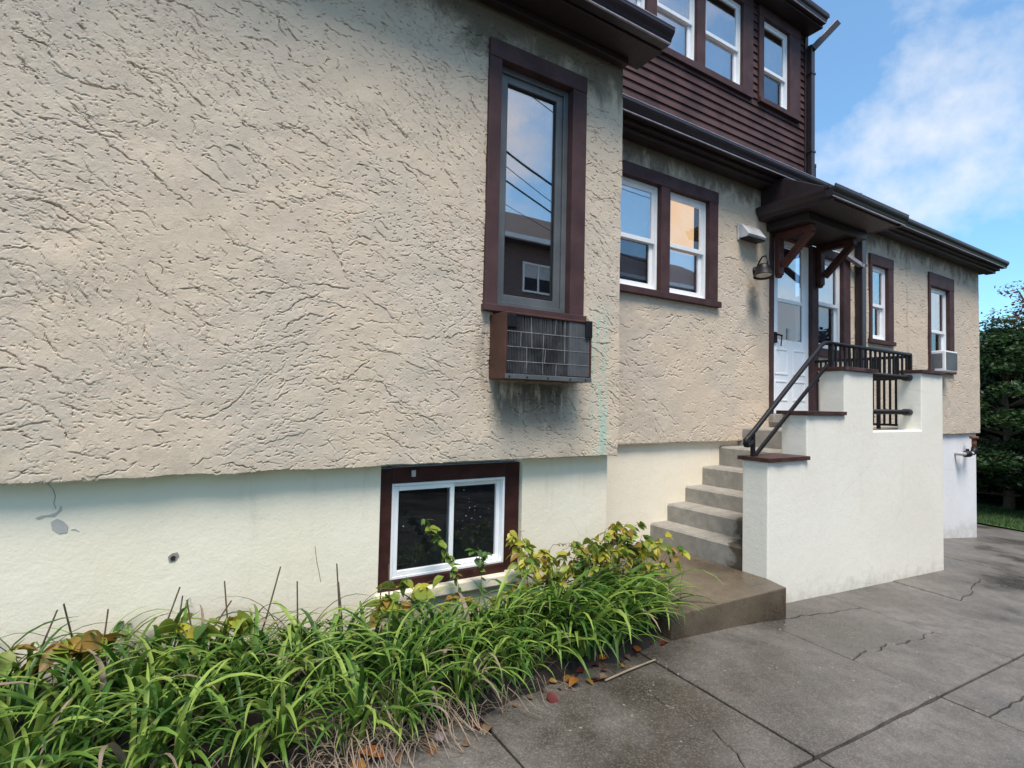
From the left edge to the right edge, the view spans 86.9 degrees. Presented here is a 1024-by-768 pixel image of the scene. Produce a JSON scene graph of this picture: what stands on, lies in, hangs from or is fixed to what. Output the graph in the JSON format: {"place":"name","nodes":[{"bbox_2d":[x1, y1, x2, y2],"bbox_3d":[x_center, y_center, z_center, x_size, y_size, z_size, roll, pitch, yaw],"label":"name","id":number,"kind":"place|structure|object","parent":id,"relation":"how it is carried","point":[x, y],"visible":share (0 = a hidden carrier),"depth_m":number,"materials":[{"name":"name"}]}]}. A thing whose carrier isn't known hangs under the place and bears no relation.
{"place":"outdoors","nodes":[
{"label":"outdoors","id":0,"kind":"place"},
{"bbox_2d":[345,524,1023,767],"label":"driveway","id":1,"kind":"structure","parent":0,"point":[923,671],"depth_m":2.91,"materials":[{"name":"concrete"}]},
{"bbox_2d":[4,621,656,767],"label":"planting bed","id":2,"kind":"object","parent":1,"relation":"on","point":[254,718],"visible":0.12,"depth_m":2.35,"materials":[{"name":"soil"}]},
{"bbox_2d":[0,670,17,720],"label":"daylily clump","id":3,"kind":"object","parent":2,"relation":"on","point":[2,704],"visible":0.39,"depth_m":1.81,"materials":[{"name":"green plant"}]},
{"bbox_2d":[0,681,45,719],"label":"daylily clump","id":4,"kind":"object","parent":2,"relation":"on","point":[11,713],"visible":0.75,"depth_m":1.77,"materials":[{"name":"green plant"}]},
{"bbox_2d":[0,616,83,693],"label":"daylily clump","id":5,"kind":"object","parent":2,"relation":"on","point":[19,663],"visible":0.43,"depth_m":2.17,"materials":[{"name":"green plant"}]},
{"bbox_2d":[0,619,119,738],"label":"daylily clump","id":6,"kind":"object","parent":2,"relation":"on","point":[11,702],"visible":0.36,"depth_m":2.01,"materials":[{"name":"green plant"}]},
{"bbox_2d":[0,630,127,688],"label":"vine","id":7,"kind":"object","parent":2,"relation":"on","point":[66,646],"visible":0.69,"depth_m":2.16,"materials":[{"name":"green plant"}]},
{"bbox_2d":[0,609,141,700],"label":"daylily clump","id":8,"kind":"object","parent":2,"relation":"on","point":[17,671],"visible":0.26,"depth_m":2.17,"materials":[{"name":"green plant"}]},
{"bbox_2d":[0,693,148,767],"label":"daylily clump","id":9,"kind":"object","parent":2,"relation":"on","point":[37,762],"visible":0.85,"depth_m":1.76,"materials":[{"name":"green plant"}]},
{"bbox_2d":[0,646,165,767],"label":"daylily clump","id":10,"kind":"object","parent":2,"relation":"on","point":[41,724],"visible":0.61,"depth_m":1.83,"materials":[{"name":"green plant"}]},
{"bbox_2d":[0,603,182,686],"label":"daylily clump","id":11,"kind":"object","parent":2,"relation":"on","point":[119,647],"visible":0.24,"depth_m":2.31,"materials":[{"name":"green plant"}]},
{"bbox_2d":[0,648,190,767],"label":"daylily clump","id":12,"kind":"object","parent":2,"relation":"on","point":[86,744],"visible":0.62,"depth_m":1.90,"materials":[{"name":"green plant"}]},
{"bbox_2d":[0,620,210,745],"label":"daylily clump","id":13,"kind":"object","parent":2,"relation":"on","point":[75,685],"visible":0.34,"depth_m":2.03,"materials":[{"name":"green plant"}]},
{"bbox_2d":[41,608,219,724],"bbox_3d":[-1.523,1.149,2.222,0.591,0.388,0.836,4,-4,-55],"label":"daylily clump","id":14,"kind":"object","parent":2,"relation":"on","point":[117,683],"visible":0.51,"depth_m":2.16,"materials":[{"name":"green plant"}]},
{"bbox_2d":[0,663,267,767],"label":"daylily clump","id":15,"kind":"object","parent":2,"relation":"on","point":[119,752],"visible":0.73,"depth_m":1.79,"materials":[{"name":"green plant"}]},
{"bbox_2d":[29,635,272,764],"bbox_3d":[-1.324,1.171,1.943,0.778,0.360,0.573,1,-2,13],"label":"daylily clump","id":16,"kind":"object","parent":2,"relation":"on","point":[163,720],"visible":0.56,"depth_m":1.95,"materials":[{"name":"green plant"}]},
{"bbox_2d":[72,587,264,681],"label":"daylily clump","id":17,"kind":"object","parent":2,"relation":"on","point":[157,632],"visible":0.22,"depth_m":2.40,"materials":[{"name":"green plant"}]},
{"bbox_2d":[82,598,277,705],"bbox_3d":[-1.366,1.192,2.320,0.735,0.341,0.617,1,-2,16],"label":"daylily clump","id":18,"kind":"object","parent":2,"relation":"on","point":[187,657],"visible":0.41,"depth_m":2.27,"materials":[{"name":"green plant"}]},
{"bbox_2d":[93,658,284,767],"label":"daylily clump","id":19,"kind":"object","parent":2,"relation":"on","point":[182,761],"visible":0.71,"depth_m":1.83,"materials":[{"name":"green plant"}]},
{"bbox_2d":[146,610,250,696],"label":"vine","id":20,"kind":"object","parent":2,"relation":"on","point":[196,632],"visible":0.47,"depth_m":2.42,"materials":[{"name":"green plant"}]},
{"bbox_2d":[108,626,314,740],"bbox_3d":[-1.195,1.178,2.134,0.672,0.385,0.653,-1,-3,42],"label":"daylily clump","id":21,"kind":"object","parent":2,"relation":"on","point":[192,681],"visible":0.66,"depth_m":2.11,"materials":[{"name":"green plant"}]},
{"bbox_2d":[124,581,306,684],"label":"daylily clump","id":22,"kind":"object","parent":2,"relation":"on","point":[226,627],"visible":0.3,"depth_m":2.48,"materials":[{"name":"green plant"}]},
{"bbox_2d":[156,604,312,693],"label":"daylily clump","id":23,"kind":"object","parent":2,"relation":"on","point":[238,647],"visible":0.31,"depth_m":2.32,"materials":[{"name":"green plant"}]},
{"bbox_2d":[122,651,350,767],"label":"daylily clump","id":24,"kind":"object","parent":2,"relation":"on","point":[255,748],"visible":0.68,"depth_m":1.95,"materials":[{"name":"green plant"}]},
{"bbox_2d":[159,566,326,671],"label":"daylily clump","id":25,"kind":"object","parent":2,"relation":"on","point":[249,621],"visible":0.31,"depth_m":2.59,"materials":[{"name":"green plant"}]},
{"bbox_2d":[169,607,343,733],"bbox_3d":[-0.972,1.226,2.321,0.683,0.336,0.761,0,-2,28],"label":"daylily clump","id":26,"kind":"object","parent":2,"relation":"on","point":[271,688],"visible":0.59,"depth_m":2.27,"materials":[{"name":"green plant"}]},
{"bbox_2d":[169,653,378,767],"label":"daylily clump","id":27,"kind":"object","parent":2,"relation":"on","point":[284,723],"visible":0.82,"depth_m":2.00,"materials":[{"name":"green plant"}]},
{"bbox_2d":[210,627,341,695],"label":"daylily clump","id":28,"kind":"object","parent":2,"relation":"on","point":[261,634],"visible":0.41,"depth_m":2.41,"materials":[{"name":"green plant"}]},
{"bbox_2d":[209,581,379,661],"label":"daylily clump","id":29,"kind":"object","parent":2,"relation":"on","point":[305,629],"visible":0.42,"depth_m":2.69,"materials":[{"name":"green plant"}]},
{"bbox_2d":[227,606,408,713],"bbox_3d":[-0.867,1.256,2.380,0.728,0.306,0.690,0,-2,25],"label":"daylily clump","id":30,"kind":"object","parent":2,"relation":"on","point":[323,671],"visible":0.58,"depth_m":2.33,"materials":[{"name":"green plant"}]},
{"bbox_2d":[244,600,397,689],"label":"daylily clump","id":31,"kind":"object","parent":2,"relation":"on","point":[294,623],"visible":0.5,"depth_m":2.52,"materials":[{"name":"green plant"}]},
{"bbox_2d":[271,563,415,662],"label":"daylily clump","id":32,"kind":"object","parent":2,"relation":"on","point":[341,617],"visible":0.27,"depth_m":2.83,"materials":[{"name":"green plant"}]},
{"bbox_2d":[280,643,447,758],"bbox_3d":[-0.625,1.257,2.174,0.605,0.386,0.682,2,-2,-32],"label":"daylily clump","id":33,"kind":"object","parent":2,"relation":"on","point":[360,695],"visible":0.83,"depth_m":2.16,"materials":[{"name":"green plant"}]},
{"bbox_2d":[305,598,432,678],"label":"daylily clump","id":34,"kind":"object","parent":2,"relation":"on","point":[373,656],"visible":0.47,"depth_m":2.61,"materials":[{"name":"green plant"}]},
{"bbox_2d":[166,634,583,767],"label":"dry thatch","id":35,"kind":"object","parent":2,"relation":"on","point":[345,760],"visible":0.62,"depth_m":2.15,"materials":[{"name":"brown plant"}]},
{"bbox_2d":[307,598,468,716],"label":"daylily clump","id":36,"kind":"object","parent":2,"relation":"on","point":[393,675],"visible":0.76,"depth_m":2.46,"materials":[{"name":"green plant"}]},
{"bbox_2d":[347,564,430,647],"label":"daylily clump","id":37,"kind":"object","parent":2,"relation":"on","point":[391,626],"visible":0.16,"depth_m":2.94,"materials":[{"name":"green plant"}]},
{"bbox_2d":[362,575,443,630],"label":"vine","id":38,"kind":"object","parent":2,"relation":"on","point":[423,591],"visible":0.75,"depth_m":3.00,"materials":[{"name":"green plant"}]},
{"bbox_2d":[335,654,473,742],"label":"daylily clump","id":39,"kind":"object","parent":2,"relation":"on","point":[399,717],"visible":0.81,"depth_m":2.24,"materials":[{"name":"green plant"}]},
{"bbox_2d":[374,586,463,665],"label":"daylily clump","id":40,"kind":"object","parent":2,"relation":"on","point":[394,624],"visible":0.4,"depth_m":2.78,"materials":[{"name":"green plant"}]},
{"bbox_2d":[336,596,514,715],"bbox_3d":[-0.391,1.288,2.573,0.792,0.326,0.807,2,-2,-32],"label":"daylily clump","id":41,"kind":"object","parent":2,"relation":"on","point":[414,657],"visible":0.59,"depth_m":2.48,"materials":[{"name":"green plant"}]},
{"bbox_2d":[421,518,462,595],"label":"vine","id":42,"kind":"object","parent":2,"relation":"on","point":[441,543],"visible":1,"depth_m":3.23,"materials":[{"name":"green plant"}]},
{"bbox_2d":[370,591,514,660],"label":"daylily clump","id":43,"kind":"object","parent":2,"relation":"on","point":[432,614],"visible":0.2,"depth_m":2.89,"materials":[{"name":"green plant"}]},
{"bbox_2d":[380,621,530,724],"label":"daylily clump","id":44,"kind":"object","parent":2,"relation":"on","point":[466,688],"visible":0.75,"depth_m":2.47,"materials":[{"name":"green plant"}]},
{"bbox_2d":[382,596,533,681],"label":"daylily clump","id":45,"kind":"object","parent":2,"relation":"on","point":[452,635],"visible":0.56,"depth_m":2.71,"materials":[{"name":"green plant"}]},
{"bbox_2d":[400,592,546,669],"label":"daylily clump","id":46,"kind":"object","parent":2,"relation":"on","point":[467,633],"visible":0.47,"depth_m":2.76,"materials":[{"name":"green plant"}]},
{"bbox_2d":[407,607,548,699],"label":"daylily clump","id":47,"kind":"object","parent":2,"relation":"on","point":[476,665],"visible":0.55,"depth_m":2.55,"materials":[{"name":"green plant"}]},
{"bbox_2d":[465,544,491,611],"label":"vine","id":48,"kind":"object","parent":2,"relation":"on","point":[478,562],"visible":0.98,"depth_m":3.35,"materials":[{"name":"green plant"}]},
{"bbox_2d":[439,581,520,612],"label":"vine","id":49,"kind":"object","parent":2,"relation":"on","point":[449,597],"visible":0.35,"depth_m":3.17,"materials":[{"name":"green plant"}]},
{"bbox_2d":[433,590,540,658],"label":"daylily clump","id":50,"kind":"object","parent":2,"relation":"on","point":[473,615],"visible":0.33,"depth_m":2.94,"materials":[{"name":"green plant"}]},
{"bbox_2d":[425,567,579,665],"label":"daylily clump","id":51,"kind":"object","parent":2,"relation":"on","point":[498,599],"visible":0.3,"depth_m":2.98,"materials":[{"name":"green plant"}]},
{"bbox_2d":[439,589,574,691],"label":"daylily clump","id":52,"kind":"object","parent":2,"relation":"on","point":[518,660],"visible":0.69,"depth_m":2.71,"materials":[{"name":"green plant"}]},
{"bbox_2d":[459,572,569,639],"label":"daylily clump","id":53,"kind":"object","parent":2,"relation":"on","point":[531,616],"visible":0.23,"depth_m":3.07,"materials":[{"name":"green plant"}]},
{"bbox_2d":[468,575,571,627],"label":"daylily clump","id":54,"kind":"object","parent":2,"relation":"on","point":[507,603],"visible":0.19,"depth_m":3.16,"materials":[{"name":"green plant"}]},
{"bbox_2d":[505,530,550,603],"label":"vine","id":55,"kind":"object","parent":2,"relation":"on","point":[528,548],"visible":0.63,"depth_m":3.50,"materials":[{"name":"green plant"}]},
{"bbox_2d":[464,579,612,653],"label":"daylily clump","id":56,"kind":"object","parent":2,"relation":"on","point":[542,623],"visible":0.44,"depth_m":3.00,"materials":[{"name":"green plant"}]},
{"bbox_2d":[471,596,610,679],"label":"daylily clump","id":57,"kind":"object","parent":2,"relation":"on","point":[530,661],"visible":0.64,"depth_m":2.81,"materials":[{"name":"green plant"}]},
{"bbox_2d":[482,565,625,667],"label":"daylily clump","id":58,"kind":"object","parent":2,"relation":"on","point":[567,594],"visible":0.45,"depth_m":3.11,"materials":[{"name":"green plant"}]},
{"bbox_2d":[483,558,628,645],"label":"daylily clump","id":59,"kind":"object","parent":2,"relation":"on","point":[560,589],"visible":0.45,"depth_m":3.16,"materials":[{"name":"green plant"}]},
{"bbox_2d":[540,570,589,592],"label":"daylily clump","id":60,"kind":"object","parent":2,"relation":"on","point":[547,584],"visible":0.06,"depth_m":3.58,"materials":[{"name":"green plant"}]},
{"bbox_2d":[507,563,640,656],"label":"daylily clump","id":61,"kind":"object","parent":2,"relation":"on","point":[589,601],"visible":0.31,"depth_m":3.17,"materials":[{"name":"green plant"}]},
{"bbox_2d":[515,573,638,679],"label":"daylily clump","id":62,"kind":"object","parent":2,"relation":"on","point":[565,639],"visible":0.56,"depth_m":2.98,"materials":[{"name":"green plant"}]},
{"bbox_2d":[506,522,654,602],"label":"shrub","id":63,"kind":"object","parent":2,"relation":"on","point":[546,563],"visible":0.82,"depth_m":3.48,"materials":[{"name":"green plant"}]},
{"bbox_2d":[514,574,680,659],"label":"daylily clump","id":64,"kind":"object","parent":2,"relation":"on","point":[598,617],"visible":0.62,"depth_m":3.05,"materials":[{"name":"green plant"}]},
{"bbox_2d":[536,558,658,619],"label":"daylily clump","id":65,"kind":"object","parent":2,"relation":"on","point":[616,581],"visible":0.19,"depth_m":3.43,"materials":[{"name":"green plant"}]},
{"bbox_2d":[521,569,686,654],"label":"daylily clump","id":66,"kind":"object","parent":2,"relation":"on","point":[609,638],"visible":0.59,"depth_m":3.19,"materials":[{"name":"green plant"}]},
{"bbox_2d":[561,561,655,623],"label":"daylily clump","id":67,"kind":"object","parent":2,"relation":"on","point":[633,570],"visible":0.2,"depth_m":3.55,"materials":[{"name":"green plant"}]},
{"bbox_2d":[522,565,696,666],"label":"daylily clump","id":68,"kind":"object","parent":2,"relation":"on","point":[614,626],"visible":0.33,"depth_m":3.29,"materials":[{"name":"green plant"}]},
{"bbox_2d":[609,532,628,574],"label":"vine","id":69,"kind":"object","parent":2,"relation":"on","point":[613,543],"visible":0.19,"depth_m":3.84,"materials":[{"name":"green plant"}]},
{"bbox_2d":[569,553,682,627],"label":"daylily clump","id":70,"kind":"object","parent":2,"relation":"on","point":[633,592],"visible":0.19,"depth_m":3.51,"materials":[{"name":"green plant"}]},
{"bbox_2d":[581,568,681,652],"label":"daylily clump","id":71,"kind":"object","parent":2,"relation":"on","point":[627,607],"visible":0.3,"depth_m":3.29,"materials":[{"name":"green plant"}]},
{"bbox_2d":[592,563,673,606],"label":"daylily clump","id":72,"kind":"object","parent":2,"relation":"on","point":[642,578],"visible":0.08,"depth_m":3.65,"materials":[{"name":"green plant"}]},
{"bbox_2d":[585,521,689,593],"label":"shrub","id":73,"kind":"object","parent":2,"relation":"on","point":[655,554],"visible":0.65,"depth_m":3.75,"materials":[{"name":"green plant"}]},
{"bbox_2d":[606,573,702,632],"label":"daylily clump","id":74,"kind":"object","parent":2,"relation":"on","point":[647,615],"visible":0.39,"depth_m":3.51,"materials":[{"name":"green plant"}]},
{"bbox_2d":[613,560,723,623],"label":"daylily clump","id":75,"kind":"object","parent":2,"relation":"on","point":[667,582],"visible":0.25,"depth_m":3.61,"materials":[{"name":"green plant"}]},
{"bbox_2d":[350,758,365,767],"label":"fallen leaf","id":76,"kind":"object","parent":1,"relation":"on","point":[360,766],"visible":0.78,"depth_m":2.05,"materials":[{"name":"plant"}]},
{"bbox_2d":[355,745,383,756],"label":"fallen leaf","id":77,"kind":"object","parent":1,"relation":"on","point":[373,747],"visible":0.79,"depth_m":2.09,"materials":[{"name":"plant"}]},
{"bbox_2d":[434,731,444,741],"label":"fallen leaf","id":78,"kind":"object","parent":1,"relation":"on","point":[442,735],"visible":0.86,"depth_m":2.24,"materials":[{"name":"plant"}]},
{"bbox_2d":[482,723,492,733],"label":"fallen leaf","id":79,"kind":"object","parent":1,"relation":"on","point":[486,726],"visible":1,"depth_m":2.36,"materials":[{"name":"plant"}]},
{"bbox_2d":[547,692,558,702],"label":"fallen leaf","id":80,"kind":"object","parent":1,"relation":"on","point":[552,697],"visible":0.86,"depth_m":2.65,"materials":[{"name":"plant"}]},
{"bbox_2d":[569,676,579,686],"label":"fallen leaf","id":81,"kind":"object","parent":1,"relation":"on","point":[572,680],"visible":1,"depth_m":2.81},
{"bbox_2d":[604,659,655,681],"bbox_3d":[0.667,1.595,3.021,0.456,0.034,0.014,3,-3,-41],"label":"stick","id":82,"kind":"object","parent":1,"relation":"on","point":[623,672],"visible":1,"depth_m":3.01,"materials":[{"name":"wood"}]},
{"bbox_2d":[606,341,945,640],"bbox_3d":[2.643,1.020,5.332,4.645,2.857,1.468,2,-2,-32],"label":"entrance stoop","id":83,"kind":"object","parent":1,"relation":"on","point":[838,492],"visible":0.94,"depth_m":5.00,"materials":[{"name":"concrete"}]},
{"bbox_2d":[786,0,1023,336],"label":"sky","id":84,"kind":"structure","parent":0,"point":[919,104],"materials":[{"name":"blue"}]},
{"bbox_2d":[976,496,1023,531],"bbox_3d":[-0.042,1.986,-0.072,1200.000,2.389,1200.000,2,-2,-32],"label":"ground","id":85,"kind":"structure","parent":0,"point":[999,527],"depth_m":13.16,"materials":[{"name":"green plant"}]},
{"bbox_2d":[0,0,1008,683],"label":"house","id":86,"kind":"structure","parent":85,"relation":"on","point":[268,268],"depth_m":3.14,"materials":[{"name":"paint"}]},
{"bbox_2d":[378,461,518,591],"bbox_3d":[-0.381,0.874,3.454,0.980,0.723,0.108,2,-2,-32],"label":"window","id":87,"kind":"structure","parent":86,"relation":"in","point":[472,504],"depth_m":3.43,"materials":[{"name":"paint"}]},
{"bbox_2d":[481,36,587,320],"bbox_3d":[0.129,-1.336,3.750,0.829,1.775,0.258,2,-2,-32],"label":"window","id":88,"kind":"structure","parent":86,"relation":"in","point":[534,251],"depth_m":3.82,"materials":[{"name":"brown paint"}]},
{"bbox_2d":[488,311,592,382],"bbox_3d":[0.192,-0.227,3.563,0.685,0.414,0.236,2,-2,-32],"label":"air conditioner","id":89,"kind":"object","parent":86,"relation":"attached to","point":[530,347],"visible":1,"depth_m":3.44,"materials":[{"name":"grey metal"}]},
{"bbox_2d":[620,159,721,307],"bbox_3d":[1.519,-1.494,5.573,1.690,1.272,0.252,2,-2,-32],"label":"window","id":90,"kind":"structure","parent":86,"relation":"in","point":[669,239],"depth_m":5.60,"materials":[{"name":"brown paint"}]},
{"bbox_2d":[629,0,753,99],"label":"window","id":91,"kind":"structure","parent":86,"relation":"in","point":[713,39],"depth_m":6.81,"materials":[{"name":"brown paint"}]},
{"bbox_2d":[737,223,765,244],"bbox_3d":[2.746,-1.726,6.173,0.370,0.190,0.135,2,-2,-32],"label":"vent hood","id":92,"kind":"object","parent":86,"relation":"attached to","point":[751,235],"visible":1,"depth_m":6.13,"materials":[{"name":"metal"}]},
{"bbox_2d":[752,255,774,279],"bbox_3d":[2.829,-1.335,6.150,0.223,0.277,0.318,2,-2,-18],"label":"wall lamp","id":93,"kind":"object","parent":86,"relation":"attached to","point":[762,271],"visible":1,"depth_m":6.09,"materials":[{"name":"black metal"}]},
{"bbox_2d":[757,4,801,123],"bbox_3d":[3.583,-4.310,7.385,0.950,1.305,0.233,2,-2,-32],"label":"window","id":94,"kind":"structure","parent":86,"relation":"in","point":[779,42],"depth_m":7.44,"materials":[{"name":"brown paint"}]},
{"bbox_2d":[774,238,807,413],"bbox_3d":[3.428,-0.700,6.762,0.820,2.140,0.249,2,-2,-32],"label":"door","id":95,"kind":"structure","parent":86,"relation":"in","point":[789,355],"depth_m":6.85,"materials":[{"name":"white paint"}]},
{"bbox_2d":[808,246,850,410],"bbox_3d":[4.174,-0.612,7.228,0.940,2.320,0.232,2,-2,-32],"label":"window","id":96,"kind":"structure","parent":86,"relation":"in","point":[829,306],"depth_m":7.32,"materials":[{"name":"brown paint"}]},
{"bbox_2d":[867,253,896,346],"bbox_3d":[5.353,-1.217,7.966,0.765,1.290,0.238,2,-2,-32],"label":"window","id":97,"kind":"structure","parent":86,"relation":"in","point":[880,269],"depth_m":8.00,"materials":[{"name":"brown paint"}]},
{"bbox_2d":[927,271,956,374],"bbox_3d":[7.086,-0.989,9.052,1.010,1.625,0.248,2,-2,-32],"label":"window","id":98,"kind":"structure","parent":86,"relation":"in","point":[940,288],"depth_m":9.11,"materials":[{"name":"brown paint"}]},
{"bbox_2d":[932,350,956,371],"bbox_3d":[7.088,-0.363,8.901,0.718,0.335,0.318,2,-2,-32],"label":"air conditioner","id":99,"kind":"object","parent":86,"relation":"attached to","point":[944,360],"visible":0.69,"depth_m":8.69,"materials":[{"name":"white plastic"}]},
{"bbox_2d":[954,436,978,456],"bbox_3d":[7.849,1.077,9.350,0.473,0.360,0.260,2,-2,-32],"label":"filler pipe","id":100,"kind":"object","parent":86,"relation":"attached to","point":[970,453],"visible":0.98,"depth_m":9.33,"materials":[{"name":"metal"}]},
{"bbox_2d":[976,316,1023,510],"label":"dogwood tree","id":101,"kind":"object","parent":85,"relation":"on","point":[1007,363],"visible":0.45,"depth_m":14.47,"materials":[{"name":"green plant"}]},
{"bbox_2d":[976,414,1023,510],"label":"undergrowth shrub","id":102,"kind":"object","parent":85,"relation":"on","point":[988,478],"visible":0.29,"depth_m":14.64,"materials":[{"name":"green plant"}]},
{"bbox_2d":[976,327,1023,502],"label":"dark evergreen","id":103,"kind":"object","parent":85,"relation":"on","point":[978,498],"visible":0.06,"depth_m":15.99,"materials":[{"name":"green plant"}]},
{"bbox_2d":[979,281,1023,380],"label":"copper tree","id":104,"kind":"object","parent":85,"relation":"on","point":[1016,315],"visible":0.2,"depth_m":16.20,"materials":[{"name":"green plant"}]},
{"bbox_2d":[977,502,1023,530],"bbox_3d":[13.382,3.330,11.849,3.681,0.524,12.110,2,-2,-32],"label":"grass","id":105,"kind":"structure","parent":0,"point":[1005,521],"depth_m":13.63,"materials":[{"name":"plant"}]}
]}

